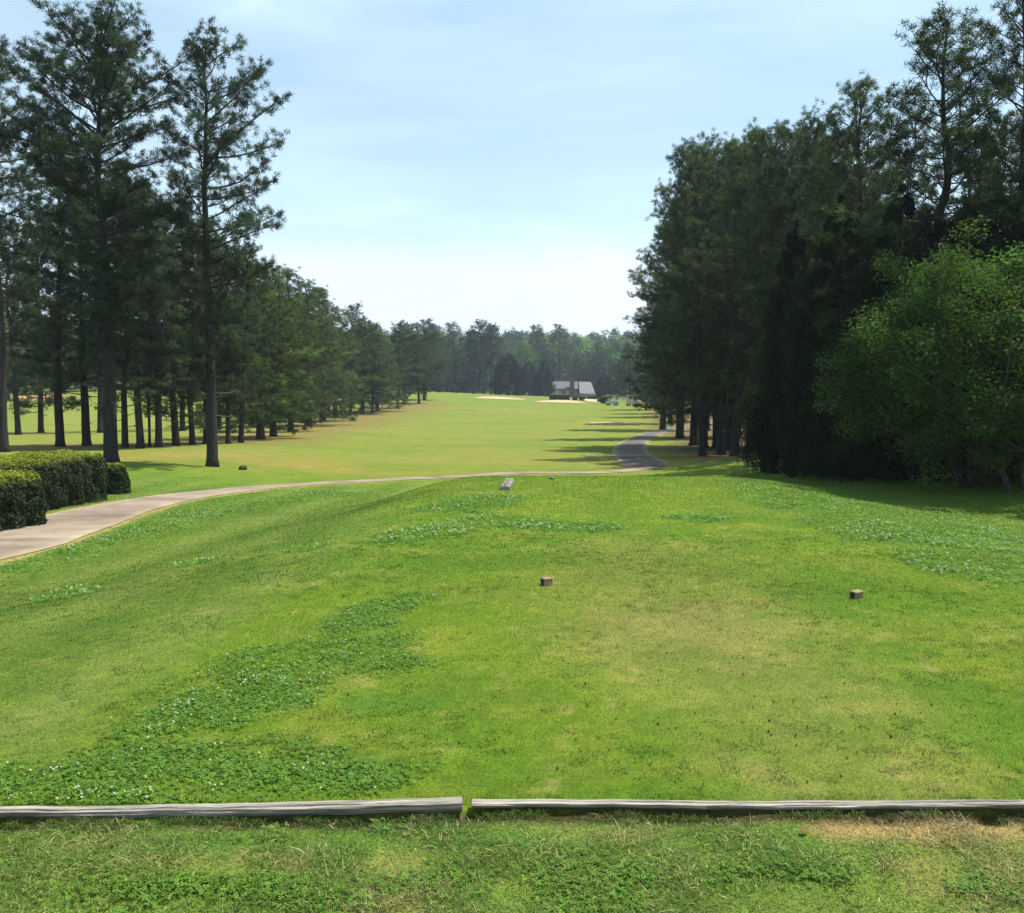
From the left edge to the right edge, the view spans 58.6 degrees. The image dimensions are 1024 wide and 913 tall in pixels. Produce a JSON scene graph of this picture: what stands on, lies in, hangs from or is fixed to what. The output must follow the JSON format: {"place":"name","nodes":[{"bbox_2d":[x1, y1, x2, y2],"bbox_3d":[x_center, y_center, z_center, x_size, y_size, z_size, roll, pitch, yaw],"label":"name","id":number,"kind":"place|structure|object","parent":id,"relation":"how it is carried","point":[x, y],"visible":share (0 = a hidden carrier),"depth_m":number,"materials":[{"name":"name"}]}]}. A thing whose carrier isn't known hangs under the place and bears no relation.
{"place":"outdoors","nodes":[
{"label":"outdoors","id":0,"kind":"place"},
{"bbox_2d":[0,467,662,559],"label":"cart path","id":1,"kind":"structure","parent":0,"point":[61,527],"depth_m":17.53,"materials":[{"name":"beige concrete"}]},
{"bbox_2d":[0,0,1022,338],"label":"sky","id":2,"kind":"structure","parent":0,"point":[501,162],"materials":[{"name":"blue"}]},
{"bbox_2d":[0,374,1023,912],"bbox_3d":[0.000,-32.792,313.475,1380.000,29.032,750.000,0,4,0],"label":"ground","id":3,"kind":"structure","parent":0,"point":[444,432],"depth_m":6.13,"materials":[{"name":"green plant"}]},
{"bbox_2d":[0,469,48,531],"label":"hedge","id":4,"kind":"object","parent":3,"relation":"on","point":[21,493],"visible":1,"depth_m":15.52,"materials":[{"name":"green plant"}]},
{"bbox_2d":[0,213,53,434],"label":"pine tree","id":5,"kind":"object","parent":3,"relation":"on","point":[14,381],"visible":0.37,"depth_m":65.72,"materials":[{"name":"green plant"}]},
{"bbox_2d":[0,33,76,451],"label":"pine tree","id":6,"kind":"object","parent":3,"relation":"on","point":[18,177],"visible":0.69,"depth_m":39.19,"materials":[{"name":"green plant"}]},
{"bbox_2d":[1,212,77,432],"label":"pine tree","id":7,"kind":"object","parent":3,"relation":"on","point":[40,403],"visible":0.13,"depth_m":70.54,"materials":[{"name":"green plant"}]},
{"bbox_2d":[0,449,107,510],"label":"hedge","id":8,"kind":"object","parent":3,"relation":"on","point":[68,477],"visible":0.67,"depth_m":19.15,"materials":[{"name":"green plant"}]},
{"bbox_2d":[0,106,117,446],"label":"pine tree","id":9,"kind":"object","parent":3,"relation":"on","point":[56,327],"visible":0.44,"depth_m":43.38,"materials":[{"name":"green plant"}]},
{"bbox_2d":[8,156,122,445],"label":"pine tree","id":10,"kind":"object","parent":3,"relation":"on","point":[81,377],"visible":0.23,"depth_m":44.62,"materials":[{"name":"green plant"}]},
{"bbox_2d":[40,227,119,432],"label":"pine tree","id":11,"kind":"object","parent":3,"relation":"on","point":[99,421],"visible":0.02,"depth_m":70.18,"materials":[{"name":"green plant"}]},
{"bbox_2d":[0,0,202,462],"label":"pine tree","id":12,"kind":"object","parent":3,"relation":"on","point":[99,66],"visible":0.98,"depth_m":30.09,"materials":[{"name":"green plant"}]},
{"bbox_2d":[105,462,130,494],"bbox_3d":[-9.570,0.561,22.029,0.704,0.867,0.877,-1,4,-20],"label":"shrub","id":13,"kind":"object","parent":3,"relation":"on","point":[118,479],"visible":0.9,"depth_m":21.79,"materials":[{"name":"green plant"}]},
{"bbox_2d":[75,174,193,448],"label":"pine tree","id":14,"kind":"object","parent":3,"relation":"on","point":[137,405],"visible":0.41,"depth_m":42.16,"materials":[{"name":"green plant"}]},
{"bbox_2d":[84,178,187,447],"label":"pine tree","id":15,"kind":"object","parent":3,"relation":"on","point":[124,432],"visible":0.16,"depth_m":43.28,"materials":[{"name":"green plant"}]},
{"bbox_2d":[127,229,159,446],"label":"pine tree","id":16,"kind":"object","parent":3,"relation":"on","point":[147,336],"visible":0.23,"depth_m":43.13,"materials":[{"name":"green plant"}]},
{"bbox_2d":[91,173,204,447],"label":"pine tree","id":17,"kind":"object","parent":3,"relation":"on","point":[170,243],"visible":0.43,"depth_m":42.57,"materials":[{"name":"green plant"}]},
{"bbox_2d":[119,198,219,445],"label":"pine tree","id":18,"kind":"object","parent":3,"relation":"on","point":[174,413],"visible":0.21,"depth_m":45.22,"materials":[{"name":"green plant"}]},
{"bbox_2d":[148,218,202,430],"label":"pine tree","id":19,"kind":"object","parent":3,"relation":"on","point":[181,425],"visible":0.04,"depth_m":76.45,"materials":[{"name":"green plant"}]},
{"bbox_2d":[163,202,246,444],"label":"pine tree","id":20,"kind":"object","parent":3,"relation":"on","point":[196,273],"visible":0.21,"depth_m":45.76,"materials":[{"name":"green plant"}]},
{"bbox_2d":[175,213,255,443],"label":"pine tree","id":21,"kind":"object","parent":3,"relation":"on","point":[225,399],"visible":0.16,"depth_m":47.91,"materials":[{"name":"green plant"}]},
{"bbox_2d":[150,15,292,466],"bbox_3d":[-9.574,-7.037,30.592,4.743,15.296,5.548,-1,4,-18],"label":"pine tree","id":22,"kind":"object","parent":3,"relation":"on","point":[208,319],"visible":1,"depth_m":30.43,"materials":[{"name":"green plant"}]},
{"bbox_2d":[186,231,263,443],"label":"pine tree","id":23,"kind":"object","parent":3,"relation":"on","point":[228,405],"visible":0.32,"depth_m":47.84,"materials":[{"name":"green plant"}]},
{"bbox_2d":[0,797,462,817],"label":"edging timber","id":24,"kind":"object","parent":3,"relation":"on","point":[354,807],"visible":1,"depth_m":3.72,"materials":[{"name":"grey wood"}]},
{"bbox_2d":[216,236,281,442],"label":"pine tree","id":25,"kind":"object","parent":3,"relation":"on","point":[240,401],"visible":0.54,"depth_m":49.80,"materials":[{"name":"green plant"}]},
{"bbox_2d":[183,262,325,438],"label":"pine tree","id":26,"kind":"object","parent":3,"relation":"on","point":[280,415],"visible":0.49,"depth_m":55.66,"materials":[{"name":"green plant"}]},
{"bbox_2d":[216,264,324,436],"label":"pine tree","id":27,"kind":"object","parent":3,"relation":"on","point":[285,307],"visible":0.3,"depth_m":60.41,"materials":[{"name":"green plant"}]},
{"bbox_2d":[236,266,336,431],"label":"pine tree","id":28,"kind":"object","parent":3,"relation":"on","point":[288,274],"visible":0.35,"depth_m":73.52,"materials":[{"name":"green plant"}]},
{"bbox_2d":[276,279,363,425],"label":"pine tree","id":29,"kind":"object","parent":3,"relation":"on","point":[308,293],"visible":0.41,"depth_m":93.91,"materials":[{"name":"green plant"}]},
{"bbox_2d":[282,285,368,420],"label":"pine tree","id":30,"kind":"object","parent":3,"relation":"on","point":[336,356],"visible":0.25,"depth_m":106.38,"materials":[{"name":"green plant"}]},
{"bbox_2d":[309,302,370,416],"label":"pine tree","id":31,"kind":"object","parent":3,"relation":"on","point":[356,366],"visible":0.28,"depth_m":116.42,"materials":[{"name":"green plant"}]},
{"bbox_2d":[4,292,686,401],"bbox_3d":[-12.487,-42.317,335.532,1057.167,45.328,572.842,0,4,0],"label":"distant woods","id":32,"kind":"object","parent":3,"relation":"on","point":[584,350],"visible":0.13,"depth_m":336.05,"materials":[{"name":"green plant"}]},
{"bbox_2d":[333,300,382,413],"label":"pine tree","id":33,"kind":"object","parent":3,"relation":"on","point":[351,314],"visible":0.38,"depth_m":123.85,"materials":[{"name":"green plant"}]},
{"bbox_2d":[339,316,400,413],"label":"pine tree","id":34,"kind":"object","parent":3,"relation":"on","point":[379,398],"visible":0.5,"depth_m":126.01,"materials":[{"name":"green plant"}]},
{"bbox_2d":[352,322,395,412],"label":"pine tree","id":35,"kind":"object","parent":3,"relation":"on","point":[376,368],"visible":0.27,"depth_m":129.69,"materials":[{"name":"green plant"}]},
{"bbox_2d":[347,324,411,411],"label":"pine tree","id":36,"kind":"object","parent":3,"relation":"on","point":[398,398],"visible":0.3,"depth_m":133.69,"materials":[{"name":"green plant"}]},
{"bbox_2d":[379,320,416,405],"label":"pine tree","id":37,"kind":"object","parent":3,"relation":"on","point":[399,357],"visible":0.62,"depth_m":141.97,"materials":[{"name":"green plant"}]},
{"bbox_2d":[388,319,428,401],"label":"pine tree","id":38,"kind":"object","parent":3,"relation":"on","point":[403,322],"visible":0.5,"depth_m":156.29,"materials":[{"name":"green plant"}]},
{"bbox_2d":[406,321,436,403],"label":"pine tree","id":39,"kind":"object","parent":3,"relation":"on","point":[419,358],"visible":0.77,"depth_m":157.77,"materials":[{"name":"green plant"}]},
{"bbox_2d":[409,316,451,399],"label":"pine tree","id":40,"kind":"object","parent":3,"relation":"on","point":[424,330],"visible":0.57,"depth_m":171.70,"materials":[{"name":"green plant"}]},
{"bbox_2d":[421,322,455,391],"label":"pine tree","id":41,"kind":"object","parent":3,"relation":"on","point":[443,347],"visible":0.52,"depth_m":232.92,"materials":[{"name":"green plant"}]},
{"bbox_2d":[441,337,465,391],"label":"broadleaf tree","id":42,"kind":"object","parent":3,"relation":"on","point":[453,378],"visible":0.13,"depth_m":296.49,"materials":[{"name":"green plant"}]},
{"bbox_2d":[440,320,471,392],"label":"pine tree","id":43,"kind":"object","parent":3,"relation":"on","point":[460,339],"visible":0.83,"depth_m":247.61,"materials":[{"name":"green plant"}]},
{"bbox_2d":[463,318,492,393],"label":"pine tree","id":44,"kind":"object","parent":3,"relation":"on","point":[475,334],"visible":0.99,"depth_m":242.69,"materials":[{"name":"green plant"}]},
{"bbox_2d":[480,322,504,393],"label":"pine tree","id":45,"kind":"object","parent":3,"relation":"on","point":[491,358],"visible":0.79,"depth_m":248.23,"materials":[{"name":"green plant"}]},
{"bbox_2d":[473,396,526,399],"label":"sand bunker","id":46,"kind":"object","parent":3,"relation":"on","point":[495,397],"visible":0.99,"depth_m":189.11},
{"bbox_2d":[500,478,513,489],"bbox_3d":[-0.084,0.524,16.779,0.185,0.139,1.701,0,4,3],"label":"old timber","id":47,"kind":"object","parent":3,"relation":"on","point":[507,484],"visible":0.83,"depth_m":16.44,"materials":[{"name":"grey wood"}]},
{"bbox_2d":[489,352,526,395],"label":"evergreen tree","id":48,"kind":"object","parent":3,"relation":"on","point":[499,386],"visible":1,"depth_m":229.15,"materials":[{"name":"green plant"}]},
{"bbox_2d":[0,484,1023,912],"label":"clover","id":49,"kind":"object","parent":3,"relation":"on","point":[264,774],"depth_m":4.24,"materials":[{"name":"green plant"}]},
{"bbox_2d":[500,341,542,382],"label":"broadleaf tree","id":50,"kind":"object","parent":3,"relation":"on","point":[529,356],"visible":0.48,"depth_m":297.22,"materials":[{"name":"green plant"}]},
{"bbox_2d":[520,362,537,395],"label":"evergreen tree","id":51,"kind":"object","parent":3,"relation":"on","point":[532,380],"visible":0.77,"depth_m":259.75,"materials":[{"name":"green plant"}]},
{"bbox_2d":[523,323,553,376],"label":"pine tree","id":52,"kind":"object","parent":3,"relation":"on","point":[536,338],"visible":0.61,"depth_m":325.63,"materials":[{"name":"green plant"}]},
{"bbox_2d":[531,358,555,396],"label":"evergreen tree","id":53,"kind":"object","parent":3,"relation":"on","point":[540,389],"visible":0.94,"depth_m":259.87,"materials":[{"name":"green plant"}]},
{"bbox_2d":[543,323,575,380],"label":"pine tree","id":54,"kind":"object","parent":3,"relation":"on","point":[559,359],"visible":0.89,"depth_m":331.61,"materials":[{"name":"green plant"}]},
{"bbox_2d":[549,394,569,399],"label":"shrub","id":55,"kind":"object","parent":3,"relation":"on","point":[559,396],"visible":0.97,"depth_m":195.41,"materials":[{"name":"green plant"}]},
{"bbox_2d":[533,400,586,402],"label":"sand bunker","id":56,"kind":"object","parent":3,"relation":"on","point":[559,401],"visible":0.99,"depth_m":176.34},
{"bbox_2d":[552,378,594,397],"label":"house","id":57,"kind":"structure","parent":3,"relation":"on","point":[572,386],"depth_m":271.27,"materials":[{"name":"paint"}]},
{"bbox_2d":[567,359,585,390],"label":"pine tree","id":58,"kind":"object","parent":3,"relation":"on","point":[575,364],"visible":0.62,"depth_m":338.16,"materials":[{"name":"green plant"}]},
{"bbox_2d":[585,346,613,393],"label":"pine tree","id":59,"kind":"object","parent":3,"relation":"on","point":[603,359],"visible":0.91,"depth_m":327.02,"materials":[{"name":"green plant"}]},
{"bbox_2d":[594,375,612,398],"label":"evergreen tree","id":60,"kind":"object","parent":3,"relation":"on","point":[601,389],"visible":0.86,"depth_m":253.45,"materials":[{"name":"green plant"}]},
{"bbox_2d":[609,357,627,399],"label":"pine tree","id":61,"kind":"object","parent":3,"relation":"on","point":[619,380],"visible":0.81,"depth_m":229.09,"materials":[{"name":"green plant"}]},
{"bbox_2d":[617,341,639,398],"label":"pine tree","id":62,"kind":"object","parent":3,"relation":"on","point":[626,349],"visible":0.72,"depth_m":198.79,"materials":[{"name":"green plant"}]},
{"bbox_2d":[629,321,655,409],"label":"pine tree","id":63,"kind":"object","parent":3,"relation":"on","point":[638,397],"visible":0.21,"depth_m":141.62,"materials":[{"name":"green plant"}]},
{"bbox_2d":[622,219,676,428],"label":"pine tree","id":64,"kind":"object","parent":3,"relation":"on","point":[646,344],"visible":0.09,"depth_m":87.05,"materials":[{"name":"green plant"}]},
{"bbox_2d":[638,247,686,422],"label":"pine tree","id":65,"kind":"object","parent":3,"relation":"on","point":[653,397],"visible":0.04,"depth_m":101.03,"materials":[{"name":"green plant"}]},
{"bbox_2d":[621,177,710,437],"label":"pine tree","id":66,"kind":"object","parent":3,"relation":"on","point":[648,366],"visible":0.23,"depth_m":67.18,"materials":[{"name":"green plant"}]},
{"bbox_2d":[642,284,689,412],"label":"pine tree","id":67,"kind":"object","parent":3,"relation":"on","point":[654,399],"visible":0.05,"depth_m":117.58,"materials":[{"name":"green plant"}]},
{"bbox_2d":[626,171,722,445],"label":"pine tree","id":68,"kind":"object","parent":3,"relation":"on","point":[693,440],"visible":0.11,"depth_m":54.72,"materials":[{"name":"green plant"}]},
{"bbox_2d":[333,616,1023,782],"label":"soil crumbs","id":69,"kind":"object","parent":3,"relation":"on","point":[732,725],"visible":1,"depth_m":4.66,"materials":[{"name":"brown soil"}]},
{"bbox_2d":[644,141,741,447],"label":"pine tree","id":70,"kind":"object","parent":3,"relation":"on","point":[688,411],"visible":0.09,"depth_m":50.99,"materials":[{"name":"green plant"}]},
{"bbox_2d":[638,136,752,456],"bbox_3d":[8.423,-6.975,40.916,5.382,14.469,5.330,-2,5,-32],"label":"pine tree","id":71,"kind":"object","parent":3,"relation":"on","point":[689,194],"visible":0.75,"depth_m":40.47,"materials":[{"name":"green plant"}]},
{"bbox_2d":[649,127,747,448],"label":"pine tree","id":72,"kind":"object","parent":3,"relation":"on","point":[715,421],"visible":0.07,"depth_m":49.73,"materials":[{"name":"green plant"}]},
{"bbox_2d":[666,124,758,449],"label":"pine tree","id":73,"kind":"object","parent":3,"relation":"on","point":[729,423],"visible":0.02,"depth_m":49.20,"materials":[{"name":"green plant"}]},
{"bbox_2d":[662,131,769,454],"bbox_3d":[9.983,-7.467,43.478,5.860,15.372,5.678,-4,5,-42],"label":"pine tree","id":74,"kind":"object","parent":3,"relation":"on","point":[721,437],"visible":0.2,"depth_m":43.08,"materials":[{"name":"green plant"}]},
{"bbox_2d":[686,133,765,439],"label":"pine tree","id":75,"kind":"object","parent":3,"relation":"on","point":[736,145],"visible":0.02,"depth_m":46.50,"materials":[{"name":"green plant"}]},
{"bbox_2d":[677,116,790,455],"bbox_3d":[9.682,-6.812,38.072,5.735,14.082,5.300,1,4,-19],"label":"pine tree","id":76,"kind":"object","parent":3,"relation":"on","point":[717,355],"visible":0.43,"depth_m":38.00,"materials":[{"name":"green plant"}]},
{"bbox_2d":[472,799,1023,809],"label":"edging timber","id":77,"kind":"object","parent":3,"relation":"on","point":[757,805],"visible":1,"depth_m":3.77,"materials":[{"name":"grey wood"}]},
{"bbox_2d":[734,367,794,472],"bbox_3d":[7.620,-1.065,26.288,2.506,3.468,2.427,4,5,12],"label":"evergreen bush","id":78,"kind":"object","parent":3,"relation":"on","point":[749,452],"visible":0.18,"depth_m":26.19,"materials":[{"name":"green plant"}]},
{"bbox_2d":[719,176,810,392],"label":"pine tree","id":79,"kind":"object","parent":3,"relation":"on","point":[759,334],"visible":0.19,"depth_m":33.73,"materials":[{"name":"green plant"}]},
{"bbox_2d":[715,118,815,418],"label":"pine tree","id":80,"kind":"object","parent":3,"relation":"on","point":[761,138],"visible":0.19,"depth_m":35.36,"materials":[{"name":"green plant"}]},
{"bbox_2d":[717,97,838,449],"bbox_3d":[12.294,-7.784,41.059,6.222,16.054,5.525,-1,4,-20],"label":"pine tree","id":81,"kind":"object","parent":3,"relation":"on","point":[815,119],"visible":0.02,"depth_m":40.41,"materials":[{"name":"green plant"}]},
{"bbox_2d":[747,220,823,473],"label":"evergreen tree","id":82,"kind":"object","parent":3,"relation":"on","point":[770,349],"visible":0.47,"depth_m":25.03,"materials":[{"name":"green plant"}]},
{"bbox_2d":[739,112,869,387],"bbox_3d":[9.108,-5.317,29.209,3.900,11.185,4.099,2,6,1],"label":"pine tree","id":83,"kind":"object","parent":3,"relation":"on","point":[774,173],"visible":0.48,"depth_m":28.69,"materials":[{"name":"green plant"}]},
{"bbox_2d":[769,194,865,478],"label":"evergreen tree","id":84,"kind":"object","parent":3,"relation":"on","point":[798,379],"visible":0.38,"depth_m":22.90,"materials":[{"name":"green plant"}]},
{"bbox_2d":[782,130,879,374],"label":"pine tree","id":85,"kind":"object","parent":3,"relation":"on","point":[809,240],"visible":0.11,"depth_m":25.12,"materials":[{"name":"green plant"}]},
{"bbox_2d":[779,131,883,335],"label":"pine tree","id":86,"kind":"object","parent":3,"relation":"on","point":[796,210],"visible":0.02,"depth_m":31.77,"materials":[{"name":"green plant"}]},
{"bbox_2d":[807,104,896,251],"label":"pine tree","id":87,"kind":"object","parent":3,"relation":"on","point":[869,144],"visible":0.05,"depth_m":36.26,"materials":[{"name":"green plant"}]},
{"bbox_2d":[797,241,914,478],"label":"evergreen tree","id":88,"kind":"object","parent":3,"relation":"on","point":[867,254],"visible":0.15,"depth_m":21.65,"materials":[{"name":"green plant"}]},
{"bbox_2d":[793,69,933,380],"bbox_3d":[9.119,-4.789,23.335,4.267,10.477,3.944,-3,5,-34],"label":"pine tree","id":89,"kind":"object","parent":3,"relation":"on","point":[857,95],"visible":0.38,"depth_m":23.05,"materials":[{"name":"green plant"}]},
{"bbox_2d":[817,368,960,482],"bbox_3d":[8.632,-0.736,20.463,3.260,2.911,3.366,0,3,-7],"label":"evergreen bush","id":90,"kind":"object","parent":3,"relation":"on","point":[848,464],"visible":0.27,"depth_m":20.09,"materials":[{"name":"green plant"}]},
{"bbox_2d":[825,182,968,479],"bbox_3d":[8.922,-2.765,21.002,3.345,6.988,3.134,-1,4,-19],"label":"evergreen tree","id":91,"kind":"object","parent":3,"relation":"on","point":[869,288],"visible":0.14,"depth_m":20.77,"materials":[{"name":"green plant"}]},
{"bbox_2d":[867,95,942,246],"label":"pine tree","id":92,"kind":"object","parent":3,"relation":"on","point":[916,141],"visible":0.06,"depth_m":48.97,"materials":[{"name":"green plant"}]},
{"bbox_2d":[804,211,1023,492],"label":"tree","id":93,"kind":"object","parent":3,"relation":"on","point":[930,301],"visible":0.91,"depth_m":17.48,"materials":[{"name":"green plant"}]},
{"bbox_2d":[811,0,1023,369],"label":"pine tree","id":94,"kind":"object","parent":3,"relation":"on","point":[969,207],"visible":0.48,"depth_m":20.11,"materials":[{"name":"green plant"}]},
{"bbox_2d":[841,218,1023,482],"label":"evergreen tree","id":95,"kind":"object","parent":3,"relation":"on","point":[941,229],"visible":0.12,"depth_m":19.38,"materials":[{"name":"green plant"}]},
{"bbox_2d":[900,197,1023,482],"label":"evergreen tree","id":96,"kind":"object","parent":3,"relation":"on","point":[1013,226],"visible":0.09,"depth_m":18.76,"materials":[{"name":"green plant"}]},
{"bbox_2d":[918,104,1010,239],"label":"pine tree","id":97,"kind":"object","parent":3,"relation":"on","point":[951,197],"visible":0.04,"depth_m":22.02,"materials":[{"name":"green plant"}]},
{"bbox_2d":[924,253,1023,492],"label":"leafy bush","id":98,"kind":"object","parent":3,"relation":"on","point":[1016,432],"visible":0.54,"depth_m":17.00,"materials":[{"name":"green plant"}]},
{"bbox_2d":[932,0,1023,391],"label":"pine tree","id":99,"kind":"object","parent":3,"relation":"on","point":[1016,29],"visible":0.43,"depth_m":19.69,"materials":[{"name":"green plant"}]},
{"bbox_2d":[945,210,1023,478],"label":"evergreen tree","id":100,"kind":"object","parent":3,"relation":"on","point":[991,358],"visible":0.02,"depth_m":19.02,"materials":[{"name":"green plant"}]},
{"bbox_2d":[955,118,1020,236],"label":"pine tree","id":101,"kind":"object","parent":3,"relation":"on","point":[1014,154],"visible":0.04,"depth_m":47.31,"materials":[{"name":"green plant"}]},
{"bbox_2d":[0,807,1023,912],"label":"rough grass","id":102,"kind":"structure","parent":0,"point":[431,819],"depth_m":3.41,"materials":[{"name":"green plant"}]},
{"bbox_2d":[613,421,712,467],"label":"cart path","id":103,"kind":"structure","parent":0,"point":[631,452],"depth_m":46.76,"materials":[{"name":"grey asphalt"}]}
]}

